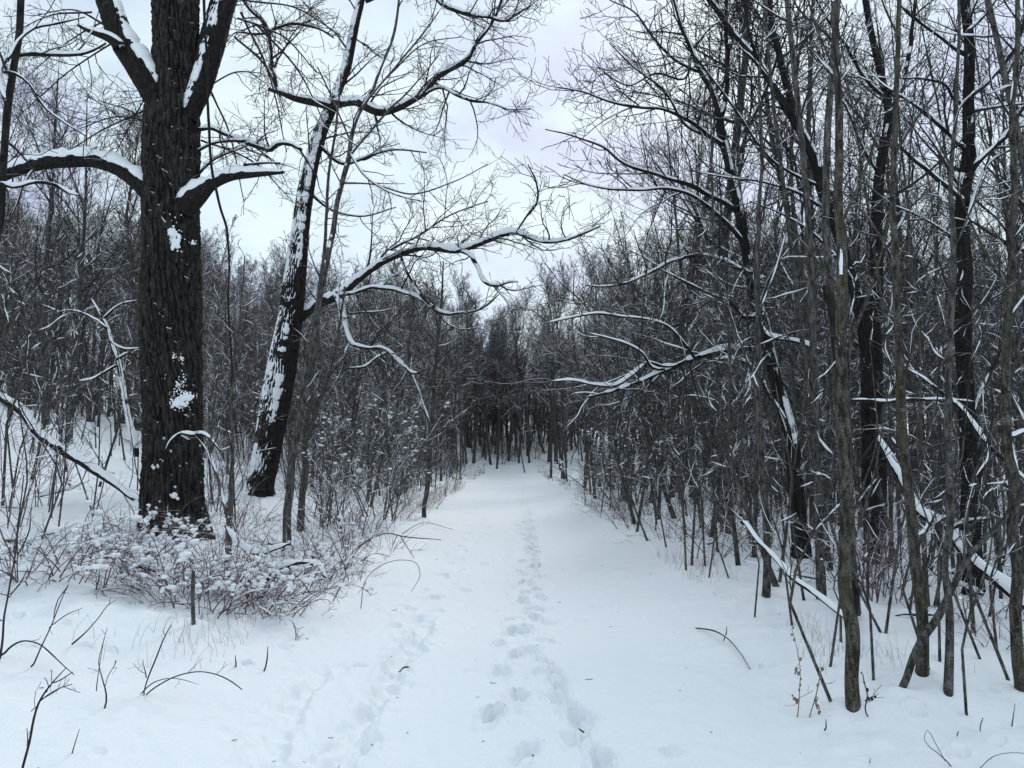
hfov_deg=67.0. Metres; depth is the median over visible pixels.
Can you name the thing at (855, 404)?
slim tree
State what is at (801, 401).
slim tree
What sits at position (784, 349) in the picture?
slim tree
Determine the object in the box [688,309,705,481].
slim tree
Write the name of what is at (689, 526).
bramble
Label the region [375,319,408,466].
slim tree
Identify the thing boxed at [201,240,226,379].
woodland tree
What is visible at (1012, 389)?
tall tree
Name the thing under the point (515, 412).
slim tree
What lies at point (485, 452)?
shrub
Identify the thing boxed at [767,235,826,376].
woodland tree
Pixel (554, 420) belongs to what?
slim tree
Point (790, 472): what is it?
sapling
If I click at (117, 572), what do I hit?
bramble
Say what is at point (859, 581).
sapling
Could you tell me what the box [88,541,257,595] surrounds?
snowy bramble
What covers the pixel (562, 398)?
slim tree
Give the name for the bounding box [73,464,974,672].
dry grass
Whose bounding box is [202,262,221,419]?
woodland tree
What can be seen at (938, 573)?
sapling
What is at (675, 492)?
bramble
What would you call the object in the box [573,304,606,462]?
woodland tree
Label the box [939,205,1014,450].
tall tree
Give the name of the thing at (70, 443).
sapling
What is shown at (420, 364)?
woodland tree
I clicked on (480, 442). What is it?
shrub
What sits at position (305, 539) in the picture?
bramble
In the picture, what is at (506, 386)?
woodland tree
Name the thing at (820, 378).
slim tree
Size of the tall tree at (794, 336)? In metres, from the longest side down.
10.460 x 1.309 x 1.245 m
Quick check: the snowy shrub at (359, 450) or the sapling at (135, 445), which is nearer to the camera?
the sapling at (135, 445)
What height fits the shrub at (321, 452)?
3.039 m
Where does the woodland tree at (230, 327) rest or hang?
on the snowy ground at (920, 705)
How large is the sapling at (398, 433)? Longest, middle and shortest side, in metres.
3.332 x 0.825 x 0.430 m
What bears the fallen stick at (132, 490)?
on the snowy ground at (920, 705)
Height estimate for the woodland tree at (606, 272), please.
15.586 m
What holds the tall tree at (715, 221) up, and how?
on the snowy ground at (920, 705)
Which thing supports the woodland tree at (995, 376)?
on the snowy ground at (920, 705)
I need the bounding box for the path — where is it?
[50,462,962,767]
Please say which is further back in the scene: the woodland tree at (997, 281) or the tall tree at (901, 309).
the woodland tree at (997, 281)
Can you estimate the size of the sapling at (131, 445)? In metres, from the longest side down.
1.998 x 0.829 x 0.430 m
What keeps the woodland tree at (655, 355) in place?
on the snowy ground at (920, 705)
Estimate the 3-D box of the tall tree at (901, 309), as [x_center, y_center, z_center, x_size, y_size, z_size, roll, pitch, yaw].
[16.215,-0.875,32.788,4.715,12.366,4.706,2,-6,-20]
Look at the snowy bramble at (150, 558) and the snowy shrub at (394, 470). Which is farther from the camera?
the snowy shrub at (394, 470)
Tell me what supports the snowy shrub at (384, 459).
on the snowy ground at (920, 705)
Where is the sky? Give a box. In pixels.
[0,0,1023,433]
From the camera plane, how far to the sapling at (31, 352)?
28.15 m
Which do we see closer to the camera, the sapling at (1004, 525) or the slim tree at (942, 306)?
the sapling at (1004, 525)
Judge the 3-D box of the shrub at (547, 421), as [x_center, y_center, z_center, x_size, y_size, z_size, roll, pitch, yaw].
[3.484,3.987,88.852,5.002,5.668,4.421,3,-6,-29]
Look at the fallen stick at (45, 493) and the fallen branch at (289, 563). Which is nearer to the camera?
the fallen branch at (289, 563)
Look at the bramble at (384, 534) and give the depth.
12.91 m
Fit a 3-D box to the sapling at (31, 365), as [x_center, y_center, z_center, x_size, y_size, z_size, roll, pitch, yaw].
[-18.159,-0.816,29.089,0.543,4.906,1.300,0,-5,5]
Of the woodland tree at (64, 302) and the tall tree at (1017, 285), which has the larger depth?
the woodland tree at (64, 302)
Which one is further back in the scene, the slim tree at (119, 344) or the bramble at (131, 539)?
the slim tree at (119, 344)
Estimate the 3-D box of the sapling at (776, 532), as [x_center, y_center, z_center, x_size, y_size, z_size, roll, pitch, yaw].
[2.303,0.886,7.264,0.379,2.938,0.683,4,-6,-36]
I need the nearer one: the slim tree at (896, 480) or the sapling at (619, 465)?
the sapling at (619, 465)
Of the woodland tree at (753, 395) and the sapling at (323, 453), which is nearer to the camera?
the sapling at (323, 453)
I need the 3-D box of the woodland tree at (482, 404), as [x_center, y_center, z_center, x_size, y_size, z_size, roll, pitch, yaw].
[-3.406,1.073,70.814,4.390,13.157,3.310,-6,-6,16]
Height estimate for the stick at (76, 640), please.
0.332 m
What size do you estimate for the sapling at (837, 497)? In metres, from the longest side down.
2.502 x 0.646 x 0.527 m
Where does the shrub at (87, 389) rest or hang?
on the snowy ground at (920, 705)
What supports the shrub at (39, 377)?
on the snowy ground at (920, 705)
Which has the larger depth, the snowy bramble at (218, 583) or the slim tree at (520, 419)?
the slim tree at (520, 419)
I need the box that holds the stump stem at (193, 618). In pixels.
[191,569,195,624]
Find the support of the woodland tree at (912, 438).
on the snowy ground at (920, 705)
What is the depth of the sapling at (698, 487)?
11.55 m
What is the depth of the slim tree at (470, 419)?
76.98 m
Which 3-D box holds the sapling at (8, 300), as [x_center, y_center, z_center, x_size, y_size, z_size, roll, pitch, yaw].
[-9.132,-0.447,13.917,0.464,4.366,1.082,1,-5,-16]
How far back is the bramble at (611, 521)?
16.21 m
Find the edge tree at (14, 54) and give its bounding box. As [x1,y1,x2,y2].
[0,0,110,239]
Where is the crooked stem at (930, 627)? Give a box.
[899,438,1023,687]
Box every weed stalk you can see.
[0,475,34,658]
[2,636,73,674]
[21,668,79,767]
[30,584,81,666]
[88,629,116,708]
[127,623,241,694]
[344,521,449,569]
[358,560,419,607]
[785,627,811,716]
[809,665,833,716]
[861,672,883,716]
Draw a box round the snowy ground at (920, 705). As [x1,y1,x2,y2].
[0,383,1023,767]
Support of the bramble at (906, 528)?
on the snowy ground at (920, 705)
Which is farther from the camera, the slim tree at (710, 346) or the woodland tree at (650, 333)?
the slim tree at (710, 346)
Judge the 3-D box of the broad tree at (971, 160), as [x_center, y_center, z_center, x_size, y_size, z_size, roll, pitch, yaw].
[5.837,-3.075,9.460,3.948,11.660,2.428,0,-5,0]
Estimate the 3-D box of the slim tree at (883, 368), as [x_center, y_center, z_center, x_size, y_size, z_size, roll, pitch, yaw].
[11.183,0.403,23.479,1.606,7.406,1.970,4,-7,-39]
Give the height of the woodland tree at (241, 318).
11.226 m
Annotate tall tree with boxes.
[0,4,138,424]
[0,42,77,240]
[0,49,138,443]
[0,124,66,417]
[64,120,139,421]
[569,0,799,485]
[577,180,666,441]
[581,227,697,502]
[586,0,853,533]
[601,82,733,498]
[612,223,700,497]
[616,113,771,362]
[646,90,718,526]
[652,224,700,515]
[662,0,746,565]
[663,0,882,538]
[685,134,740,342]
[705,0,786,557]
[706,87,829,389]
[717,0,833,570]
[731,57,863,427]
[740,0,865,599]
[740,0,992,518]
[742,55,807,496]
[745,5,958,528]
[752,0,864,615]
[761,0,851,425]
[775,15,960,427]
[782,174,858,481]
[796,156,850,508]
[806,58,889,372]
[827,169,902,500]
[831,3,912,567]
[831,226,942,503]
[843,86,889,522]
[863,0,948,511]
[868,33,987,549]
[874,0,947,565]
[881,0,997,574]
[883,104,995,508]
[885,137,1009,491]
[887,0,1023,267]
[887,146,1023,508]
[899,0,1023,579]
[901,0,1023,187]
[923,0,1004,571]
[933,28,1023,405]
[939,1,1023,558]
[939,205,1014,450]
[972,0,1023,239]
[972,0,1023,521]
[975,2,1023,405]
[977,172,1023,462]
[987,100,1023,205]
[991,121,1023,367]
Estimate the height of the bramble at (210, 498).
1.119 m
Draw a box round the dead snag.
[823,285,858,614]
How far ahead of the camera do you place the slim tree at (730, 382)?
10.05 m
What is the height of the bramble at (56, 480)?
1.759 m
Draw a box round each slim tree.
[0,127,41,340]
[0,203,24,308]
[3,255,41,377]
[17,263,58,416]
[21,256,63,415]
[42,170,87,409]
[71,169,119,415]
[85,259,132,426]
[86,245,119,421]
[98,208,132,416]
[108,266,131,416]
[109,198,140,423]
[109,220,139,432]
[109,242,134,425]
[115,259,137,375]
[117,243,134,420]
[201,249,212,369]
[202,320,242,503]
[203,252,247,457]
[235,257,285,395]
[235,272,274,430]
[247,308,266,399]
[253,252,269,347]
[253,305,274,362]
[260,264,279,342]
[321,255,354,428]
[325,265,349,419]
[327,266,356,448]
[328,264,359,457]
[335,266,397,486]
[337,304,364,441]
[351,269,381,395]
[354,261,401,458]
[354,262,411,506]
[358,311,383,402]
[362,284,384,463]
[362,315,388,454]
[367,323,399,495]
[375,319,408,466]
[376,270,419,415]
[387,260,421,393]
[389,265,424,468]
[393,302,423,440]
[405,319,443,465]
[417,287,444,469]
[417,310,437,471]
[423,302,462,480]
[439,318,451,448]
[441,330,471,478]
[461,304,474,464]
[461,313,478,450]
[463,329,474,463]
[470,364,481,452]
[474,354,491,434]
[475,314,493,458]
[483,330,501,460]
[484,378,494,449]
[488,339,494,446]
[491,334,518,468]
[499,314,516,453]
[502,355,525,457]
[503,324,535,462]
[503,349,527,456]
[509,314,537,462]
[511,371,534,472]
[516,337,532,454]
[526,345,533,435]
[529,293,558,477]
[536,258,569,479]
[547,333,580,478]
[549,328,578,467]
[550,325,578,469]
[557,347,580,481]
[562,340,575,450]
[569,288,592,474]
[574,378,582,455]
[575,281,626,498]
[579,357,591,473]
[580,252,603,480]
[580,287,613,492]
[583,247,609,477]
[587,210,676,518]
[587,279,640,524]
[596,293,647,499]
[599,248,652,488]
[600,280,637,450]
[619,240,652,487]
[625,252,651,489]
[628,272,652,487]
[638,227,702,491]
[641,233,686,503]
[642,198,708,503]
[647,279,665,435]
[647,324,707,533]
[664,173,742,543]
[664,238,701,496]
[670,198,707,434]
[672,197,779,586]
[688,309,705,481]
[694,217,717,465]
[694,288,737,487]
[694,325,735,440]
[695,208,754,508]
[699,344,739,446]
[712,245,751,500]
[715,206,754,505]
[730,187,786,401]
[731,281,777,514]
[746,293,801,532]
[746,299,787,500]
[751,210,803,409]
[754,244,818,507]
[765,224,848,524]
[769,224,820,418]
[772,220,823,449]
[775,205,822,514]
[796,283,834,498]
[798,262,827,471]
[802,319,855,434]
[808,260,893,468]
[816,243,858,521]
[824,186,892,378]
[832,236,893,527]
[847,279,904,447]
[852,187,966,606]
[853,247,933,539]
[855,260,925,556]
[856,205,902,502]
[859,230,920,512]
[884,210,943,460]
[885,340,895,491]
[892,238,954,489]
[909,256,952,429]
[922,248,947,454]
[931,219,987,410]
[932,258,1002,445]
[937,253,1023,557]
[973,256,1023,499]
[974,187,1023,420]
[979,209,1023,543]
[981,229,1023,370]
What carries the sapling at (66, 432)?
on the snowy ground at (920, 705)
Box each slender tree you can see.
[180,240,271,577]
[280,0,487,556]
[291,62,365,531]
[387,256,479,517]
[677,3,772,522]
[710,0,835,597]
[766,0,877,360]
[893,0,1023,696]
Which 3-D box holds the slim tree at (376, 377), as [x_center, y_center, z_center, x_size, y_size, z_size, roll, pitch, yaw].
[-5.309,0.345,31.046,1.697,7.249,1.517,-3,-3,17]
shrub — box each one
[0,302,28,379]
[0,317,70,409]
[0,334,56,405]
[1,345,63,402]
[7,361,69,406]
[9,307,125,383]
[20,363,97,415]
[35,358,89,410]
[39,362,83,409]
[52,348,107,411]
[54,364,115,416]
[63,363,117,414]
[80,324,136,414]
[98,379,122,415]
[99,320,236,429]
[107,373,134,409]
[116,354,207,413]
[202,329,270,450]
[203,312,296,458]
[203,400,241,440]
[223,335,407,489]
[234,362,293,436]
[237,364,297,431]
[238,408,288,462]
[273,409,418,526]
[280,392,373,482]
[282,412,347,475]
[284,412,381,481]
[286,382,333,460]
[293,391,418,495]
[308,366,455,520]
[309,418,376,473]
[315,414,362,461]
[322,406,411,489]
[331,363,474,486]
[340,429,445,504]
[364,440,422,493]
[381,426,456,482]
[389,396,458,486]
[395,434,448,491]
[399,423,456,485]
[432,436,469,475]
[432,447,464,477]
[433,440,468,479]
[435,400,469,451]
[448,446,481,474]
[462,423,478,446]
[470,430,502,460]
[474,429,496,453]
[484,438,518,464]
[487,402,509,438]
[489,426,513,448]
[502,399,544,448]
[505,437,525,461]
[523,404,549,442]
[524,416,543,440]
[524,429,553,458]
[529,397,546,440]
[534,415,671,513]
[544,412,587,462]
[567,439,645,490]
[575,431,658,488]
[580,387,684,501]
[584,403,683,504]
[629,424,709,488]
[640,399,699,485]
[650,407,836,543]
[652,396,779,501]
[658,444,717,493]
[665,419,747,500]
[688,391,791,503]
[694,389,777,504]
[753,429,835,509]
[799,380,928,498]
[821,438,887,491]
[894,367,1020,531]
[923,441,1005,528]
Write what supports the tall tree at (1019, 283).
on the snowy ground at (920, 705)
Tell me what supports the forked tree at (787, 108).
on the snowy ground at (920, 705)
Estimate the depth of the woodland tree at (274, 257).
64.88 m
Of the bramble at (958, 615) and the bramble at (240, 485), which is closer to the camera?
the bramble at (958, 615)
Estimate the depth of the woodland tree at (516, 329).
76.87 m
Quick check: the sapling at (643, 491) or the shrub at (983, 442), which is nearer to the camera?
the sapling at (643, 491)
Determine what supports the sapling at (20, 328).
on the snowy ground at (920, 705)
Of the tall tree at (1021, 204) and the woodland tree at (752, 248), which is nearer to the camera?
the tall tree at (1021, 204)
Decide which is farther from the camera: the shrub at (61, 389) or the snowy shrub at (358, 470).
the shrub at (61, 389)
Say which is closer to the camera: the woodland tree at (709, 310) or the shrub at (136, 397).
the shrub at (136, 397)
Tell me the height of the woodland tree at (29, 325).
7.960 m
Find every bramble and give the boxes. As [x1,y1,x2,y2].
[0,378,89,528]
[0,502,124,581]
[0,519,182,596]
[0,521,138,600]
[1,500,148,596]
[7,407,95,506]
[11,476,150,571]
[56,517,227,593]
[66,487,237,599]
[69,468,209,559]
[75,504,181,552]
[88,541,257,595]
[96,504,330,618]
[96,511,218,553]
[108,527,265,593]
[109,548,249,610]
[109,555,276,619]
[133,546,303,619]
[135,468,239,516]
[142,498,354,618]
[148,502,324,600]
[148,558,345,640]
[151,480,287,571]
[175,545,256,598]
[185,548,325,607]
[203,409,250,489]
[203,415,282,512]
[204,466,235,505]
[205,473,305,532]
[205,533,281,576]
[207,555,347,624]
[213,436,252,466]
[213,462,248,488]
[214,424,250,459]
[216,479,278,523]
[220,486,364,565]
[222,513,332,579]
[231,545,376,597]
[257,524,364,595]
[257,540,321,573]
[258,539,326,570]
[258,540,367,584]
[276,457,337,495]
[281,473,385,528]
[281,537,362,586]
[284,496,386,568]
[294,489,398,543]
[296,514,389,569]
[307,454,353,518]
[314,531,389,583]
[316,456,406,549]
[338,503,428,551]
[341,484,419,531]
[363,479,422,506]
[369,478,433,519]
[408,482,451,509]
[424,463,475,494]
[570,485,619,506]
[571,465,609,494]
[574,467,647,515]
[583,481,646,518]
[587,492,656,528]
[598,481,662,510]
[613,453,673,515]
[614,481,654,504]
[616,492,701,543]
[637,495,697,515]
[647,470,811,564]
[651,475,699,505]
[652,499,726,537]
[662,489,772,545]
[663,456,718,531]
[668,488,712,517]
[677,494,760,540]
[679,481,749,515]
[688,493,813,555]
[720,499,838,548]
[747,508,896,571]
[783,488,936,597]
[785,506,928,587]
[809,504,977,601]
[814,463,957,602]
[834,498,931,549]
[837,461,902,545]
[857,530,974,603]
[863,507,1009,588]
[886,498,955,542]
[900,492,1005,539]
[913,529,1023,622]
[933,542,1010,588]
[941,564,1023,649]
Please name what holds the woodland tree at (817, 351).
on the snowy ground at (920, 705)
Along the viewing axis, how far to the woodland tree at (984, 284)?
41.84 m
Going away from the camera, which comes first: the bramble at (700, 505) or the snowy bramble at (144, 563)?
the snowy bramble at (144, 563)
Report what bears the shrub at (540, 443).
on the snowy ground at (920, 705)
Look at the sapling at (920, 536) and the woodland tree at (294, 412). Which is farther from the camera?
the woodland tree at (294, 412)
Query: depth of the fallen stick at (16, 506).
11.16 m
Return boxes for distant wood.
[0,214,1015,485]
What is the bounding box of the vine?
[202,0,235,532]
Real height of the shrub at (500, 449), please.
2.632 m
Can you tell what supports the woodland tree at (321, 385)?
on the snowy ground at (920, 705)
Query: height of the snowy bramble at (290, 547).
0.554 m
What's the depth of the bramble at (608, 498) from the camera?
20.29 m
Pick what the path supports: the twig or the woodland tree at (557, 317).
the twig
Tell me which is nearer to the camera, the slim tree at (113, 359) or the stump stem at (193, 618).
the stump stem at (193, 618)
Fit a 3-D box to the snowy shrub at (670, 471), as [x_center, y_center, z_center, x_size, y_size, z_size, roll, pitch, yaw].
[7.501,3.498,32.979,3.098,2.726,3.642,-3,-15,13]
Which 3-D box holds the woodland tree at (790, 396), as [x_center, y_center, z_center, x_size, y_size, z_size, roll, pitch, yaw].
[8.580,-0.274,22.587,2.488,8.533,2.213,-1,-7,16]
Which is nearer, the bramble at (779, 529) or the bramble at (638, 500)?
the bramble at (779, 529)
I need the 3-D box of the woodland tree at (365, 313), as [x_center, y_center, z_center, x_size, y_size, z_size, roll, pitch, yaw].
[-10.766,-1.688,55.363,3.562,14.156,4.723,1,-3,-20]
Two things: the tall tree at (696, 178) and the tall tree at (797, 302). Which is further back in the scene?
the tall tree at (696, 178)
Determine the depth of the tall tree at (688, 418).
16.75 m
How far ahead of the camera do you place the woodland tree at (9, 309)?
43.82 m
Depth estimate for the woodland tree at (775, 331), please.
34.71 m
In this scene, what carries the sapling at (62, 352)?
on the snowy ground at (920, 705)
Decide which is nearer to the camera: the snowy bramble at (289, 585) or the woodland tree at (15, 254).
the snowy bramble at (289, 585)
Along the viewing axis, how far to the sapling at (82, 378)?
18.54 m
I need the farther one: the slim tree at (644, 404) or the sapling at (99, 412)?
the slim tree at (644, 404)
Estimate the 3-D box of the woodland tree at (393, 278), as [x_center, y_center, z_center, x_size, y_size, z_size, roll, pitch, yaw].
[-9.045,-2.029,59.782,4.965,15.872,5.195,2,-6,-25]
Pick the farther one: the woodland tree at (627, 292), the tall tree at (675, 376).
the woodland tree at (627, 292)
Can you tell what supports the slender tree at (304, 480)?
on the snowy ground at (920, 705)
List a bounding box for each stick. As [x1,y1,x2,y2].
[0,505,19,508]
[5,523,75,542]
[31,480,89,496]
[71,597,115,644]
[93,478,138,494]
[210,533,280,548]
[263,648,267,670]
[707,533,723,544]
[742,560,815,579]
[859,570,936,585]
[949,575,985,596]
[954,553,1010,570]
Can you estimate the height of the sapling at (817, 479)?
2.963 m
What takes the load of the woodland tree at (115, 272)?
on the snowy ground at (920, 705)
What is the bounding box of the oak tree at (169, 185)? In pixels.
[0,0,354,541]
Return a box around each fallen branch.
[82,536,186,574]
[164,427,229,452]
[224,522,295,557]
[251,559,326,597]
[740,520,842,617]
[851,397,974,403]
[893,598,954,615]
[908,369,1023,479]
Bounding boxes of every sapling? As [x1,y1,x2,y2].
[0,212,75,505]
[0,221,55,497]
[0,238,20,389]
[0,277,75,551]
[0,296,67,538]
[0,351,16,437]
[1,268,49,452]
[5,169,72,479]
[5,243,37,419]
[7,248,93,511]
[7,263,52,426]
[10,361,44,449]
[13,304,91,512]
[20,299,39,420]
[21,252,81,452]
[29,322,61,410]
[38,289,83,443]
[42,282,138,456]
[43,251,94,470]
[43,319,114,454]
[45,324,111,455]
[46,316,89,535]
[47,359,85,512]
[48,284,76,419]
[51,297,86,517]
[61,355,107,509]
[70,319,115,517]
[75,356,86,444]
[79,293,124,438]
[94,192,140,486]
[94,300,128,447]
[106,319,141,490]
[107,256,140,459]
[113,303,128,445]
[117,357,141,483]
[118,403,141,487]
[126,400,141,453]
[203,365,227,456]
[206,359,221,460]
[222,379,248,501]
[229,423,248,464]
[298,355,342,539]
[304,489,355,600]
[310,336,345,518]
[312,459,332,541]
[335,410,370,529]
[342,359,367,512]
[357,366,396,484]
[363,346,391,487]
[366,336,411,520]
[388,396,414,489]
[445,403,457,496]
[448,399,459,484]
[567,391,600,499]
[579,358,621,507]
[594,393,620,512]
[599,394,624,500]
[601,308,648,540]
[608,351,639,509]
[616,339,655,523]
[622,346,674,546]
[634,257,710,531]
[641,290,685,524]
[651,304,724,564]
[651,343,680,530]
[660,312,716,565]
[662,471,676,518]
[665,459,692,525]
[667,307,706,569]
[668,407,679,509]
[679,398,697,501]
[692,343,717,466]
[694,381,736,577]
[695,275,775,565]
[695,276,767,551]
[703,389,767,616]
[712,379,750,577]
[715,367,754,509]
[722,322,801,625]
[737,215,804,581]
[752,264,837,600]
[762,396,784,520]
[765,268,821,533]
[778,273,879,701]
[779,327,830,482]
[780,315,861,642]
[785,413,874,680]
[787,392,837,503]
[802,366,837,524]
[808,282,885,599]
[812,320,913,666]
[820,472,892,599]
[824,406,858,560]
[836,311,895,632]
[852,379,885,540]
[879,368,980,658]
[883,335,903,512]
[884,252,965,633]
[891,320,996,669]
[894,280,942,570]
[900,245,970,606]
[906,289,970,609]
[906,333,979,562]
[909,381,959,568]
[910,291,980,661]
[916,360,954,569]
[921,215,1001,561]
[922,253,1007,598]
[923,434,1023,583]
[938,184,1023,632]
[939,267,1011,680]
[957,435,1023,715]
[965,295,1023,615]
[982,456,1022,536]
[986,317,1023,553]
[988,492,1023,647]
[991,343,1023,569]
[1013,394,1023,494]
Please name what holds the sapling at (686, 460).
on the snowy ground at (920, 705)
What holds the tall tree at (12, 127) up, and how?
on the snowy ground at (920, 705)
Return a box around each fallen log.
[0,392,139,513]
[873,433,1023,609]
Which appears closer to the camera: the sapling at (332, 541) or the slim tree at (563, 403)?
the sapling at (332, 541)
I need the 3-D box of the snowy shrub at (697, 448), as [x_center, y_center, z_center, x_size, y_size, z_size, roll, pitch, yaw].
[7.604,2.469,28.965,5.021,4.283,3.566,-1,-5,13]
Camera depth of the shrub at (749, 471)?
13.48 m
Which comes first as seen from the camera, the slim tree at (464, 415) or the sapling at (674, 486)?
the sapling at (674, 486)
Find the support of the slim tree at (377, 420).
on the snowy ground at (920, 705)
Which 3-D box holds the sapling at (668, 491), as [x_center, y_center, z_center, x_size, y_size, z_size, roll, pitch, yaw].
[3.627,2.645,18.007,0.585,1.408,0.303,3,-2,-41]
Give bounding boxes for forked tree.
[467,0,820,558]
[635,0,889,564]
[782,0,960,548]
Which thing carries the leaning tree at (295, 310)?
on the snowy ground at (920, 705)
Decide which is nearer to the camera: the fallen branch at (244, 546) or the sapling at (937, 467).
the fallen branch at (244, 546)
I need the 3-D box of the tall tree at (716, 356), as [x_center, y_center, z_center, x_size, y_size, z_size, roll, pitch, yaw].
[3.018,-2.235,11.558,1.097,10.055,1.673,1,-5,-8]
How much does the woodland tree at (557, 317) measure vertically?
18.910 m
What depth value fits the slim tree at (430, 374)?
46.77 m
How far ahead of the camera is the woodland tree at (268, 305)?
34.82 m
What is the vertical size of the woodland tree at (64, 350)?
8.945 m
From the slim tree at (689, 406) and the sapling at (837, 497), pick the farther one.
the slim tree at (689, 406)
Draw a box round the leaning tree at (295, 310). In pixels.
[199,0,616,496]
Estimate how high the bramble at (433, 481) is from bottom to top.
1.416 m
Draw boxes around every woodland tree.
[0,189,62,393]
[0,191,44,345]
[0,200,42,389]
[0,228,34,355]
[0,249,27,303]
[0,253,34,334]
[1,221,24,348]
[2,188,35,320]
[3,249,53,409]
[4,210,76,406]
[8,228,52,293]
[17,195,94,402]
[22,241,50,400]
[30,217,74,406]
[32,203,92,384]
[32,249,117,407]
[37,244,88,408]
[53,252,116,414]
[57,182,124,381]
[57,200,122,413]
[74,95,142,430]
[88,257,126,411]
[93,215,139,366]
[98,244,139,369]
[111,302,136,416]
[125,244,233,367]
[133,245,280,447]
[201,229,226,281]
[201,239,214,284]
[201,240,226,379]
[201,255,240,457]
[201,283,246,474]
[202,243,249,460]
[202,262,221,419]
[203,247,235,359]
[203,271,237,437]
[207,273,257,449]
[208,283,253,401]
[217,263,270,437]
[228,253,270,395]
[236,264,355,427]
[242,273,281,434]
[247,257,304,409]
[247,292,274,378]
[248,307,267,377]
[249,284,277,438]
[250,303,279,383]
[252,240,287,306]
[253,267,281,381]
[257,281,280,336]
[271,245,317,400]
[288,319,311,451]
[291,256,347,487]
[292,376,300,429]
[293,259,335,415]
[295,287,337,453]
[300,320,333,430]
[305,281,356,469]
[306,255,339,417]
[306,286,343,471]
[313,265,345,383]
[314,263,369,480]
[318,301,365,446]
[322,303,348,425]
[331,276,384,476]
[332,308,372,476]
[345,269,384,435]
[352,310,416,440]
[355,276,418,498]
[356,274,412,499]
[361,280,405,453]
[371,260,430,399]
[380,293,408,451]
[384,265,460,470]
[390,288,443,397]
[398,276,424,339]
[399,284,433,429]
[402,318,439,467]
[402,318,446,441]
[402,335,474,464]
[416,273,453,432]
[417,329,453,430]
[427,268,490,460]
[435,306,471,458]
[439,338,466,468]
[440,308,477,471]
[440,310,456,424]
[444,292,495,463]
[447,299,483,433]
[458,329,495,464]
[471,332,499,456]
[480,304,521,454]
[480,306,506,447]
[480,325,526,460]
[480,329,520,453]
[480,329,520,458]
[492,298,536,450]
[500,281,546,455]
[514,285,614,487]
[516,262,581,461]
[520,321,544,450]
[530,255,595,463]
[560,248,612,465]
[572,253,629,453]
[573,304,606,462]
[575,283,618,441]
[588,304,651,483]
[596,260,655,433]
[597,235,663,501]
[600,319,698,485]
[601,301,652,472]
[614,244,697,519]
[634,226,681,452]
[636,275,684,468]
[645,217,693,480]
[650,275,710,499]
[681,299,708,424]
[682,234,744,485]
[688,240,733,385]
[689,276,780,491]
[705,248,754,490]
[706,271,778,463]
[729,206,788,357]
[731,307,768,515]
[734,309,825,434]
[741,219,791,393]
[745,260,824,485]
[745,312,805,478]
[747,222,800,490]
[765,239,855,495]
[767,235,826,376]
[776,253,827,410]
[788,229,857,402]
[788,269,827,453]
[798,205,864,484]
[817,336,833,448]
[832,228,894,381]
[850,222,891,297]
[867,265,952,499]
[883,247,942,501]
[883,274,943,443]
[926,293,1023,523]
[929,294,997,468]
[941,230,1022,395]
[972,245,1020,406]
[973,281,1003,410]
[974,315,1011,442]
[975,293,1023,341]
[976,251,1023,371]
[980,310,1023,446]
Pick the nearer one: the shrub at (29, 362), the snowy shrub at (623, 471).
the snowy shrub at (623, 471)
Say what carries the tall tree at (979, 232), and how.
on the snowy ground at (920, 705)
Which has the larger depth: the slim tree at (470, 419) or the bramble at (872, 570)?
the slim tree at (470, 419)
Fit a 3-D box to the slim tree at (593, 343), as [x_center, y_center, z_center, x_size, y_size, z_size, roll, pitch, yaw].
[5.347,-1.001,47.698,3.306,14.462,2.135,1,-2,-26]
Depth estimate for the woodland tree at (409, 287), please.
86.00 m
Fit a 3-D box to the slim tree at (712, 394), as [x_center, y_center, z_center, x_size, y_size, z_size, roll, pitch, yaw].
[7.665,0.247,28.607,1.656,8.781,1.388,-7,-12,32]
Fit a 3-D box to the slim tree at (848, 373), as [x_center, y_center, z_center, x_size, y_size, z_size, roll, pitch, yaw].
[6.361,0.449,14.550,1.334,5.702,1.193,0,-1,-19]
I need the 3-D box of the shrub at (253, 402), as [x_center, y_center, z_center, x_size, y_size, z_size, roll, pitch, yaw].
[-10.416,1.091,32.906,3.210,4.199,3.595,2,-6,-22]
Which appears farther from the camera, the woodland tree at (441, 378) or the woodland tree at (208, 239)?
the woodland tree at (208, 239)
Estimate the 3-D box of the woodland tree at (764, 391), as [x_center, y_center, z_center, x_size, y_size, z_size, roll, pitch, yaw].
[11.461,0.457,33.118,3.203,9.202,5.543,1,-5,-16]
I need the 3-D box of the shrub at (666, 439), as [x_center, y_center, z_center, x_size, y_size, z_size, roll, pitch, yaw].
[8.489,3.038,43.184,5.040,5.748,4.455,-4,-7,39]
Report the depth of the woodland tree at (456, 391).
53.12 m
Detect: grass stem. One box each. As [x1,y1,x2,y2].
[924,730,950,765]
[980,752,1023,767]
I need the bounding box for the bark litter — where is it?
[38,559,800,767]
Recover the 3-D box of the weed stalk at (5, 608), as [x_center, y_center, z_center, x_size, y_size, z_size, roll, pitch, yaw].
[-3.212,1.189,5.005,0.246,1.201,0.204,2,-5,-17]
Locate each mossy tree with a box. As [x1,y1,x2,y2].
[778,0,917,712]
[819,0,990,676]
[910,0,1023,691]
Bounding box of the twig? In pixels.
[696,627,750,668]
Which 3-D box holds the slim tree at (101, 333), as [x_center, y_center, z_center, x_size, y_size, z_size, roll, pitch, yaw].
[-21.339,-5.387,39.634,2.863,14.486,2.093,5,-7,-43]
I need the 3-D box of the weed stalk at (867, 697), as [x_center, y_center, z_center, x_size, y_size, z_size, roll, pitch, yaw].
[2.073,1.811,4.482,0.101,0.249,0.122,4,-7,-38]
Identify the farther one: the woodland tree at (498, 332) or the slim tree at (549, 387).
the woodland tree at (498, 332)
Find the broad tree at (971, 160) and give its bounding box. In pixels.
[806,0,1023,594]

